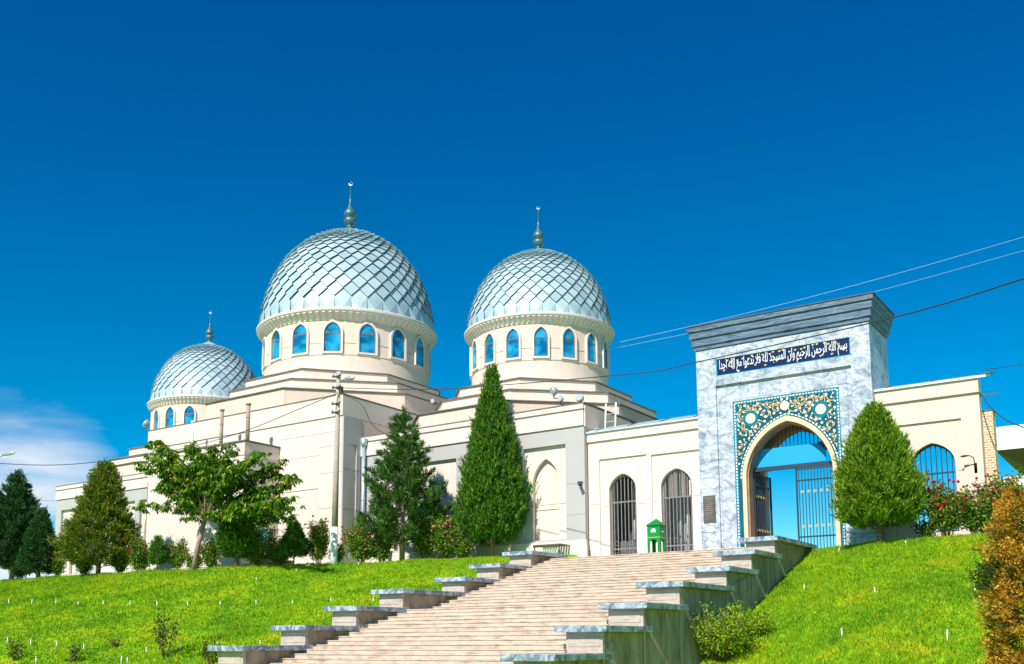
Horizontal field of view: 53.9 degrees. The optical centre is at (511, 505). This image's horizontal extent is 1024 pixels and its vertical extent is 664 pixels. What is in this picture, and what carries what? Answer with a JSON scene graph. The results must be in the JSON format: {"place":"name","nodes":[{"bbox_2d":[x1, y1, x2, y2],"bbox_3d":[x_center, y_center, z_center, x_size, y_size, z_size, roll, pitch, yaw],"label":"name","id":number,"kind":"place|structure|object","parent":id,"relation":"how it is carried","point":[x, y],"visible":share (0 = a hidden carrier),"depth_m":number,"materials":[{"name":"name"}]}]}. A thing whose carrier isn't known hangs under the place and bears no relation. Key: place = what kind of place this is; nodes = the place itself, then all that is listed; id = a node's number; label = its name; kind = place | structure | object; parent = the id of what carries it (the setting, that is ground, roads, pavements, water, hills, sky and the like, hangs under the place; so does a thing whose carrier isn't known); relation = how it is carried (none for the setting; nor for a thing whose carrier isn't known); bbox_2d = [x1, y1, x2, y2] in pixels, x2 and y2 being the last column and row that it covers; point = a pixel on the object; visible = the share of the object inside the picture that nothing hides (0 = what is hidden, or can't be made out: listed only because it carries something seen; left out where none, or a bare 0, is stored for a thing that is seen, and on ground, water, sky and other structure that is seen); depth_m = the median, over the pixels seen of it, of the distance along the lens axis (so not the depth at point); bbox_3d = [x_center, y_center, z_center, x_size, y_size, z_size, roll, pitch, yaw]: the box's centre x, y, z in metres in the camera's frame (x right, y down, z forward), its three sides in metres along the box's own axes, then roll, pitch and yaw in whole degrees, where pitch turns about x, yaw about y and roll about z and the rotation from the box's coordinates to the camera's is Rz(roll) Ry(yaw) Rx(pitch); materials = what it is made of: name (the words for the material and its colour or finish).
{"place":"outdoors","nodes":[
{"label":"outdoors","id":0,"kind":"place"},
{"bbox_2d":[0,531,1023,663],"bbox_3d":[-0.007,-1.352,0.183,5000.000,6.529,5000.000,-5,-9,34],"label":"ground","id":1,"kind":"structure","parent":0,"point":[312,620],"depth_m":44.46,"materials":[{"name":"green plant"}]},
{"bbox_2d":[0,451,14,456],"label":"street lamp","id":2,"kind":"object","parent":1,"relation":"on","point":[8,453],"visible":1,"depth_m":55.96,"materials":[{"name":"metal"}]},
{"bbox_2d":[6,638,26,660],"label":"sapling","id":3,"kind":"object","parent":1,"relation":"on","point":[12,652],"visible":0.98,"depth_m":41.74,"materials":[{"name":"green plant"}]},
{"bbox_2d":[8,566,29,578],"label":"rose bush","id":4,"kind":"object","parent":1,"relation":"on","point":[21,574],"visible":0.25,"depth_m":66.73,"materials":[{"name":"green plant"}]},
{"bbox_2d":[0,469,41,579],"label":"pine tree","id":5,"kind":"object","parent":1,"relation":"on","point":[16,513],"visible":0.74,"depth_m":65.37,"materials":[{"name":"green plant"}]},
{"bbox_2d":[14,505,60,577],"bbox_3d":[-30.253,2.439,64.675,2.948,5.061,2.990,-5,-9,34],"label":"blue thuja","id":6,"kind":"object","parent":1,"relation":"on","point":[32,557],"visible":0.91,"depth_m":64.06,"materials":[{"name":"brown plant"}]},
{"bbox_2d":[42,547,67,575],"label":"rose bush","id":7,"kind":"object","parent":1,"relation":"on","point":[58,566],"visible":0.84,"depth_m":64.14,"materials":[{"name":"green plant"}]},
{"bbox_2d":[65,643,84,661],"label":"sapling","id":8,"kind":"object","parent":1,"relation":"on","point":[75,651],"visible":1,"depth_m":40.99,"materials":[{"name":"green plant"}]},
{"bbox_2d":[75,552,93,574],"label":"rose bush","id":9,"kind":"object","parent":1,"relation":"on","point":[83,569],"visible":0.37,"depth_m":63.09,"materials":[{"name":"green plant"}]},
{"bbox_2d":[46,457,144,572],"bbox_3d":[-25.440,0.742,61.904,5.850,7.543,5.376,5,-9,-32],"label":"conifer tree","id":10,"kind":"object","parent":1,"relation":"on","point":[102,486],"visible":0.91,"depth_m":60.80,"materials":[{"name":"green plant"}]},
{"bbox_2d":[106,634,121,648],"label":"sapling","id":11,"kind":"object","parent":1,"relation":"on","point":[114,643],"visible":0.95,"depth_m":42.69,"materials":[{"name":"green plant"}]},
{"bbox_2d":[110,553,129,571],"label":"rose bush","id":12,"kind":"object","parent":1,"relation":"on","point":[119,566],"visible":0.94,"depth_m":61.14,"materials":[{"name":"green plant"}]},
{"bbox_2d":[125,536,151,570],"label":"rose bush","id":13,"kind":"object","parent":1,"relation":"on","point":[138,554],"visible":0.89,"depth_m":60.00,"materials":[{"name":"green plant"}]},
{"bbox_2d":[145,535,169,568],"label":"young thuja","id":14,"kind":"object","parent":1,"relation":"on","point":[158,554],"visible":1,"depth_m":58.37,"materials":[{"name":"green plant"}]},
{"bbox_2d":[27,560,292,578],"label":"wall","id":15,"kind":"structure","parent":1,"relation":"on","point":[252,564],"depth_m":60.14,"materials":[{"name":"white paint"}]},
{"bbox_2d":[152,608,184,657],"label":"sapling","id":16,"kind":"object","parent":1,"relation":"on","point":[161,633],"visible":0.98,"depth_m":40.33,"materials":[{"name":"green plant"}]},
{"bbox_2d":[163,536,190,569],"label":"rose bush","id":17,"kind":"object","parent":1,"relation":"on","point":[177,555],"visible":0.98,"depth_m":58.80,"materials":[{"name":"green plant"}]},
{"bbox_2d":[183,549,204,568],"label":"rose bush","id":18,"kind":"object","parent":1,"relation":"on","point":[189,558],"visible":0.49,"depth_m":58.38,"materials":[{"name":"green plant"}]},
{"bbox_2d":[199,537,222,567],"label":"rose bush","id":19,"kind":"object","parent":1,"relation":"on","point":[209,553],"visible":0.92,"depth_m":57.84,"materials":[{"name":"green plant"}]},
{"bbox_2d":[201,638,225,663],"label":"sapling","id":20,"kind":"object","parent":1,"relation":"on","point":[204,650],"visible":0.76,"depth_m":38.88,"materials":[{"name":"green plant"}]},
{"bbox_2d":[127,439,305,569],"bbox_3d":[-16.641,-0.406,57.018,16.701,8.531,5.437,-5,-9,34],"label":"broadleaf tree","id":21,"kind":"object","parent":1,"relation":"on","point":[201,485],"visible":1,"depth_m":56.28,"materials":[{"name":"green plant"}]},
{"bbox_2d":[214,520,263,566],"bbox_3d":[-15.576,1.815,56.952,2.859,3.898,2.758,-5,-9,34],"label":"round thuja","id":22,"kind":"object","parent":1,"relation":"on","point":[232,540],"visible":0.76,"depth_m":56.28,"materials":[{"name":"green plant"}]},
{"bbox_2d":[207,645,312,663],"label":"stair pedestal","id":23,"kind":"object","parent":1,"relation":"on","point":[246,654],"visible":0.95,"depth_m":34.41,"materials":[{"name":"stone"}]},
{"bbox_2d":[243,526,279,565],"bbox_3d":[-14.409,2.291,57.386,3.290,2.760,2.695,-5,-9,34],"label":"rose bush","id":24,"kind":"object","parent":1,"relation":"on","point":[259,557],"visible":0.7,"depth_m":57.03,"materials":[{"name":"green plant"}]},
{"bbox_2d":[265,531,288,565],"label":"rose bush","id":25,"kind":"object","parent":1,"relation":"on","point":[280,559],"visible":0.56,"depth_m":57.24,"materials":[{"name":"green plant"}]},
{"bbox_2d":[275,518,311,563],"bbox_3d":[-12.291,2.173,57.041,2.091,2.976,2.269,-5,-9,34],"label":"young thuja","id":26,"kind":"object","parent":1,"relation":"on","point":[294,538],"visible":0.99,"depth_m":56.56,"materials":[{"name":"green plant"}]},
{"bbox_2d":[271,625,363,644],"bbox_3d":[-7.269,5.682,37.608,1.780,2.346,3.074,-5,-9,34],"label":"stair pedestal","id":27,"kind":"object","parent":1,"relation":"on","point":[304,634],"visible":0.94,"depth_m":36.75,"materials":[{"name":"stone"}]},
{"bbox_2d":[304,515,330,563],"bbox_3d":[-11.136,2.083,57.236,1.861,2.898,1.649,-5,-9,34],"label":"rose bush","id":28,"kind":"object","parent":1,"relation":"on","point":[318,537],"visible":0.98,"depth_m":56.96,"materials":[{"name":"green plant"}]},
{"bbox_2d":[327,543,346,562],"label":"rose bush","id":29,"kind":"object","parent":1,"relation":"on","point":[340,553],"visible":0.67,"depth_m":56.80,"materials":[{"name":"green plant"}]},
{"bbox_2d":[330,371,354,563],"bbox_3d":[-9.476,-2.048,56.612,2.009,11.480,0.474,-7,-10,42],"label":"utility pole","id":30,"kind":"object","parent":1,"relation":"on","point":[334,527],"visible":0.97,"depth_m":56.95,"materials":[{"name":"concrete"}]},
{"bbox_2d":[0,393,337,465],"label":"cable","id":31,"kind":"object","parent":30,"relation":"attached to","point":[181,448],"visible":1,"depth_m":56.00,"materials":[{"name":"grey metal"}]},
{"bbox_2d":[351,278,1023,389],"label":"cable","id":32,"kind":"object","parent":30,"relation":"attached to","point":[734,353],"visible":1,"depth_m":36.67,"materials":[{"name":"grey metal"}]},
{"bbox_2d":[339,521,378,561],"bbox_3d":[-8.693,2.119,56.864,2.882,2.602,2.369,-5,-9,34],"label":"rose bush","id":33,"kind":"object","parent":1,"relation":"on","point":[360,546],"visible":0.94,"depth_m":56.43,"materials":[{"name":"green plant"}]},
{"bbox_2d":[323,606,409,627],"bbox_3d":[-5.759,5.199,39.931,1.780,2.296,3.169,-5,-9,34],"label":"stair pedestal","id":34,"kind":"object","parent":1,"relation":"on","point":[352,615],"visible":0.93,"depth_m":39.03,"materials":[{"name":"stone"}]},
{"bbox_2d":[52,183,685,575],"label":"mosque","id":35,"kind":"structure","parent":1,"relation":"on","point":[349,300],"depth_m":65.27,"materials":[{"name":"paint"}]},
{"bbox_2d":[142,419,149,430],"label":"floodlight","id":36,"kind":"object","parent":35,"relation":"attached to","point":[146,423],"visible":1,"depth_m":73.62,"materials":[{"name":"grey metal"}]},
{"bbox_2d":[153,408,160,428],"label":"window","id":37,"kind":"structure","parent":35,"relation":"in","point":[157,415],"depth_m":83.07,"materials":[{"name":"blue glass"}]},
{"bbox_2d":[164,405,175,426],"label":"window","id":38,"kind":"structure","parent":35,"relation":"in","point":[170,413],"depth_m":82.10,"materials":[{"name":"blue glass"}]},
{"bbox_2d":[183,404,195,423],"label":"window","id":39,"kind":"structure","parent":35,"relation":"in","point":[189,413],"depth_m":81.74,"materials":[{"name":"blue glass"}]},
{"bbox_2d":[191,421,194,442],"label":"vent pipe","id":40,"kind":"object","parent":35,"relation":"on","point":[192,432],"visible":0.64,"depth_m":68.59,"materials":[{"name":"white metal"}]},
{"bbox_2d":[219,409,224,443],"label":"vent pipe","id":41,"kind":"object","parent":35,"relation":"on","point":[221,424],"visible":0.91,"depth_m":66.31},
{"bbox_2d":[245,402,250,439],"bbox_3d":[-16.847,-5.216,64.205,0.334,2.670,0.351,-5,-9,34],"label":"vent pipe","id":42,"kind":"object","parent":35,"relation":"on","point":[248,417],"visible":0.94,"depth_m":64.13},
{"bbox_2d":[262,337,267,370],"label":"window","id":43,"kind":"structure","parent":35,"relation":"in","point":[264,347],"depth_m":74.94,"materials":[{"name":"white paint"}]},
{"bbox_2d":[269,328,282,362],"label":"window","id":44,"kind":"structure","parent":35,"relation":"in","point":[276,340],"depth_m":73.14,"materials":[{"name":"blue glass"}]},
{"bbox_2d":[290,322,309,356],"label":"window","id":45,"kind":"structure","parent":35,"relation":"in","point":[300,334],"depth_m":71.77,"materials":[{"name":"blue glass"}]},
{"bbox_2d":[322,319,342,352],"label":"window","id":46,"kind":"structure","parent":35,"relation":"in","point":[332,331],"depth_m":71.28,"materials":[{"name":"blue glass"}]},
{"bbox_2d":[360,438,367,561],"bbox_3d":[-9.294,0.041,62.804,0.457,8.500,0.490,-5,-9,34],"label":"downpipe","id":47,"kind":"object","parent":35,"relation":"attached to","point":[363,442],"visible":0.58,"depth_m":63.01,"materials":[{"name":"metal"}]},
{"bbox_2d":[357,321,377,355],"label":"window","id":48,"kind":"structure","parent":35,"relation":"in","point":[367,334],"depth_m":71.75,"materials":[{"name":"blue glass"}]},
{"bbox_2d":[389,327,406,361],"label":"window","id":49,"kind":"structure","parent":35,"relation":"in","point":[397,338],"depth_m":73.09,"materials":[{"name":"blue glass"}]},
{"bbox_2d":[414,335,424,369],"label":"window","id":50,"kind":"structure","parent":35,"relation":"in","point":[419,346],"depth_m":75.13,"materials":[{"name":"blue glass"}]},
{"bbox_2d":[427,345,430,377],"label":"window","id":51,"kind":"structure","parent":35,"relation":"in","point":[428,348],"depth_m":77.12,"materials":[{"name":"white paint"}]},
{"bbox_2d":[471,339,478,372],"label":"window","id":52,"kind":"structure","parent":35,"relation":"in","point":[475,345],"depth_m":65.76,"materials":[{"name":"white paint"}]},
{"bbox_2d":[483,332,496,365],"bbox_3d":[-1.393,-10.029,64.208,0.230,2.158,1.080,7,-11,-44],"label":"window","id":53,"kind":"structure","parent":35,"relation":"in","point":[490,343],"depth_m":64.20,"materials":[{"name":"blue glass"}]},
{"bbox_2d":[505,326,521,360],"bbox_3d":[0.076,-10.170,63.224,1.080,2.158,0.230,-4,-8,23],"label":"window","id":54,"kind":"structure","parent":35,"relation":"in","point":[513,351],"depth_m":63.21,"materials":[{"name":"blue glass"}]},
{"bbox_2d":[532,325,549,358],"bbox_3d":[1.813,-10.227,62.872,1.080,2.158,0.230,0,-8,0],"label":"window","id":55,"kind":"structure","parent":35,"relation":"in","point":[540,337],"depth_m":62.84,"materials":[{"name":"blue glass"}]},
{"bbox_2d":[550,387,557,398],"bbox_3d":[2.599,-6.359,57.240,0.537,0.666,0.991,-13,-15,59],"label":"floodlight","id":56,"kind":"object","parent":35,"relation":"attached to","point":[554,391],"visible":0.95,"depth_m":56.97,"materials":[{"name":"grey metal"}]},
{"bbox_2d":[560,326,576,360],"bbox_3d":[3.554,-10.190,63.205,1.080,2.158,0.230,3,-8,-22],"label":"window","id":57,"kind":"structure","parent":35,"relation":"in","point":[568,339],"depth_m":63.19,"materials":[{"name":"blue glass"}]},
{"bbox_2d":[575,394,583,401],"bbox_3d":[3.887,-5.790,55.972,0.507,0.761,0.806,-5,-9,34],"label":"floodlight","id":58,"kind":"object","parent":35,"relation":"attached to","point":[579,397],"visible":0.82,"depth_m":55.72,"materials":[{"name":"grey metal"}]},
{"bbox_2d":[585,331,597,365],"bbox_3d":[5.035,-10.066,64.174,1.080,2.158,0.230,7,-11,-44],"label":"window","id":59,"kind":"structure","parent":35,"relation":"in","point":[591,344],"depth_m":64.19,"materials":[{"name":"blue glass"}]},
{"bbox_2d":[601,338,608,371],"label":"window","id":60,"kind":"structure","parent":35,"relation":"in","point":[604,345],"depth_m":65.66,"materials":[{"name":"white paint"}]},
{"bbox_2d":[608,237,1021,344],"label":"cable","id":61,"kind":"object","parent":35,"relation":"attached to","point":[811,296],"visible":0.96,"depth_m":69.52,"materials":[{"name":"silver metal"}]},
{"bbox_2d":[613,251,1020,348],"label":"cable","id":62,"kind":"object","parent":35,"relation":"attached to","point":[875,291],"visible":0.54,"depth_m":70.38,"materials":[{"name":"silver metal"}]},
{"bbox_2d":[370,533,394,562],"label":"rose bush","id":63,"kind":"object","parent":1,"relation":"on","point":[382,552],"visible":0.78,"depth_m":56.42,"materials":[{"name":"green plant"}]},
{"bbox_2d":[353,405,453,559],"bbox_3d":[-6.171,-1.263,56.792,5.929,9.285,5.435,-5,-9,34],"label":"pine tree","id":64,"kind":"object","parent":1,"relation":"on","point":[410,493],"visible":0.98,"depth_m":56.04,"materials":[{"name":"green plant"}]},
{"bbox_2d":[371,588,470,608],"bbox_3d":[-3.823,4.821,42.875,1.780,2.308,4.591,-5,-9,34],"label":"stair pedestal","id":65,"kind":"object","parent":1,"relation":"on","point":[414,598],"visible":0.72,"depth_m":41.56,"materials":[{"name":"stone"}]},
{"bbox_2d":[410,521,436,558],"bbox_3d":[-4.919,2.002,56.624,2.386,2.456,1.742,-14,-16,60],"label":"rose bush","id":66,"kind":"object","parent":1,"relation":"on","point":[422,546],"visible":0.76,"depth_m":56.09,"materials":[{"name":"green plant"}]},
{"bbox_2d":[416,512,466,558],"bbox_3d":[-3.620,1.698,55.894,2.655,2.873,2.844,-2,-8,15],"label":"rose bush","id":67,"kind":"object","parent":1,"relation":"on","point":[444,534],"visible":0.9,"depth_m":55.43,"materials":[{"name":"green plant"}]},
{"bbox_2d":[448,534,473,557],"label":"rose bush","id":68,"kind":"object","parent":1,"relation":"on","point":[463,544],"visible":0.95,"depth_m":55.28,"materials":[{"name":"green plant"}]},
{"bbox_2d":[434,577,500,591],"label":"stair pedestal","id":69,"kind":"object","parent":1,"relation":"on","point":[459,584],"visible":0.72,"depth_m":44.83,"materials":[{"name":"stone"}]},
{"bbox_2d":[449,363,537,555],"bbox_3d":[-1.148,-2.499,56.091,4.875,11.330,4.736,-5,-9,34],"label":"thuja","id":70,"kind":"object","parent":1,"relation":"on","point":[478,515],"visible":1,"depth_m":55.09,"materials":[{"name":"green plant"}]},
{"bbox_2d":[469,563,532,578],"bbox_3d":[-0.404,3.729,48.133,1.780,1.666,3.169,-5,-9,34],"label":"stair pedestal","id":71,"kind":"object","parent":1,"relation":"on","point":[496,571],"visible":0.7,"depth_m":47.11,"materials":[{"name":"stone"}]},
{"bbox_2d":[502,550,567,565],"bbox_3d":[1.238,3.269,50.648,1.780,1.658,3.541,-5,-9,34],"label":"stair pedestal","id":72,"kind":"object","parent":1,"relation":"on","point":[528,558],"visible":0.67,"depth_m":49.50,"materials":[{"name":"stone"}]},
{"bbox_2d":[533,543,569,553],"bbox_3d":[2.119,2.664,54.141,1.700,1.060,1.050,-5,-9,34],"label":"bench","id":73,"kind":"object","parent":1,"relation":"on","point":[557,551],"visible":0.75,"depth_m":53.99,"materials":[{"name":"white paint"}]},
{"bbox_2d":[500,653,612,663],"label":"stair pedestal","id":74,"kind":"object","parent":1,"relation":"on","point":[561,658],"visible":0.98,"depth_m":27.56,"materials":[{"name":"stone"}]},
{"bbox_2d":[554,625,652,663],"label":"stair pedestal","id":75,"kind":"object","parent":1,"relation":"on","point":[623,644],"visible":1,"depth_m":30.04,"materials":[{"name":"stone"}]},
{"bbox_2d":[597,602,688,663],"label":"stair pedestal","id":76,"kind":"object","parent":1,"relation":"on","point":[660,644],"visible":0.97,"depth_m":32.40,"materials":[{"name":"stone"}]},
{"bbox_2d":[636,581,734,663],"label":"stair pedestal","id":77,"kind":"object","parent":1,"relation":"on","point":[690,594],"visible":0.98,"depth_m":34.72,"materials":[{"name":"concrete"}]},
{"bbox_2d":[686,566,758,630],"bbox_3d":[8.218,4.150,38.899,1.780,3.380,3.074,-5,-9,34],"label":"stair pedestal","id":78,"kind":"object","parent":1,"relation":"on","point":[738,579],"visible":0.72,"depth_m":38.22,"materials":[{"name":"concrete"}]},
{"bbox_2d":[688,600,766,662],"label":"shrub","id":79,"kind":"object","parent":1,"relation":"on","point":[725,642],"visible":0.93,"depth_m":34.48,"materials":[{"name":"green plant"}]},
{"bbox_2d":[689,471,769,535],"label":"courtyard building","id":80,"kind":"structure","parent":1,"relation":"on","point":[766,493],"depth_m":63.13,"materials":[{"name":"white paint"}]},
{"bbox_2d":[713,549,781,609],"bbox_3d":[9.728,3.536,41.241,1.780,3.179,3.169,-5,-9,34],"label":"stair pedestal","id":81,"kind":"object","parent":1,"relation":"on","point":[763,581],"visible":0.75,"depth_m":40.47,"materials":[{"name":"concrete"}]},
{"bbox_2d":[733,609,777,635],"bbox_3d":[8.822,4.298,36.482,1.779,1.103,1.590,-5,-9,34],"label":"shrub","id":82,"kind":"object","parent":1,"relation":"on","point":[764,623],"visible":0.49,"depth_m":36.15,"materials":[{"name":"green plant"}]},
{"bbox_2d":[738,535,816,584],"bbox_3d":[11.901,3.057,44.553,1.780,2.896,5.441,-5,-9,34],"label":"stair pedestal","id":83,"kind":"object","parent":1,"relation":"on","point":[792,551],"visible":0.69,"depth_m":42.95,"materials":[{"name":"stone"}]},
{"bbox_2d":[685,292,894,549],"bbox_3d":[13.813,-3.297,49.423,9.290,11.890,4.020,-5,-9,34],"label":"gateway","id":84,"kind":"object","parent":1,"relation":"on","point":[757,408],"visible":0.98,"depth_m":48.73,"materials":[{"name":"white stone"}]},
{"bbox_2d":[827,398,935,541],"bbox_3d":[15.600,-1.383,42.682,4.344,6.466,4.628,-5,-9,34],"label":"thuja","id":85,"kind":"object","parent":1,"relation":"on","point":[870,465],"visible":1,"depth_m":41.74,"materials":[{"name":"green plant"}]},
{"bbox_2d":[910,518,936,536],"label":"rose bush","id":86,"kind":"object","parent":1,"relation":"on","point":[925,529],"visible":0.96,"depth_m":42.15,"materials":[{"name":"green plant"}]},
{"bbox_2d":[874,373,988,539],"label":"arcade wall","id":87,"kind":"structure","parent":1,"relation":"on","point":[946,413],"depth_m":44.65,"materials":[{"name":"beige paint"}]},
{"bbox_2d":[980,371,998,395],"bbox_3d":[20.751,-5.307,43.936,0.850,0.970,0.250,-5,-9,34],"label":"cable bracket","id":88,"kind":"object","parent":87,"relation":"attached to","point":[992,372],"visible":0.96,"depth_m":43.91,"materials":[{"name":"metal"}]},
{"bbox_2d":[980,393,1023,427],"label":"cable","id":89,"kind":"object","parent":87,"relation":"attached to","point":[999,414],"visible":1,"depth_m":41.97,"materials":[{"name":"black rubber"}]},
{"bbox_2d":[919,477,987,535],"bbox_3d":[18.107,0.129,41.835,2.805,2.609,1.924,-1,-8,3],"label":"rose bush","id":90,"kind":"object","parent":1,"relation":"on","point":[940,514],"visible":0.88,"depth_m":41.66,"materials":[{"name":"green plant"}]},
{"bbox_2d":[934,479,1007,533],"bbox_3d":[19.090,0.135,41.243,2.478,2.554,3.143,3,-9,-25],"label":"rose bush","id":91,"kind":"object","parent":1,"relation":"on","point":[973,518],"visible":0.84,"depth_m":40.97,"materials":[{"name":"green plant"}]},
{"bbox_2d":[982,409,999,489],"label":"brick pier","id":92,"kind":"structure","parent":1,"relation":"on","point":[990,441],"depth_m":44.09,"materials":[{"name":"beige brick"}]},
{"bbox_2d":[966,483,1023,663],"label":"golden thuja","id":93,"kind":"object","parent":1,"relation":"on","point":[999,617],"visible":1,"depth_m":24.06,"materials":[{"name":"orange plant"}]},
{"bbox_2d":[975,467,1023,523],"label":"rose bush","id":94,"kind":"object","parent":1,"relation":"on","point":[1000,483],"visible":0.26,"depth_m":40.62,"materials":[{"name":"green plant"}]},
{"bbox_2d":[996,424,1023,473],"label":"canopy building","id":95,"kind":"structure","parent":1,"relation":"on","point":[1010,443],"depth_m":53.29,"materials":[{"name":"white paint"}]},
{"bbox_2d":[1000,475,1023,520],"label":"boundary wall","id":96,"kind":"structure","parent":1,"relation":"on","point":[1022,479],"depth_m":49.94,"materials":[{"name":"white paint"}]},
{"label":"terrace","id":97,"kind":"structure","parent":1,"relation":"on","visible":0},
{"bbox_2d":[266,547,745,663],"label":"staircase","id":98,"kind":"structure","parent":97,"relation":"attached to","point":[524,611],"depth_m":37.40,"materials":[{"name":"stone"}]},
{"bbox_2d":[586,414,701,555],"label":"arcade wall","id":99,"kind":"structure","parent":97,"relation":"on","point":[648,458],"depth_m":52.77,"materials":[{"name":"beige paint"}]},
{"bbox_2d":[604,402,616,427],"bbox_3d":[5.392,-4.841,55.061,0.750,1.563,0.299,-5,-9,34],"label":"roof ladder","id":100,"kind":"object","parent":99,"relation":"on","point":[615,405],"visible":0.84,"depth_m":55.04,"materials":[{"name":"white metal"}]},
{"bbox_2d":[614,469,693,554],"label":"metal gate","id":101,"kind":"structure","parent":97,"relation":"on","point":[668,516],"depth_m":54.55,"materials":[{"name":"grey metal"}]},
{"bbox_2d":[645,519,666,552],"bbox_3d":[6.943,1.506,48.350,0.792,1.740,0.792,-5,-9,34],"label":"donation box","id":102,"kind":"object","parent":97,"relation":"on","point":[656,530],"visible":0.92,"depth_m":48.17,"materials":[{"name":"green paint"}]},
{"bbox_2d":[0,0,1023,579],"label":"sky","id":103,"kind":"structure","parent":0,"point":[704,161],"materials":[{"name":"blue"}]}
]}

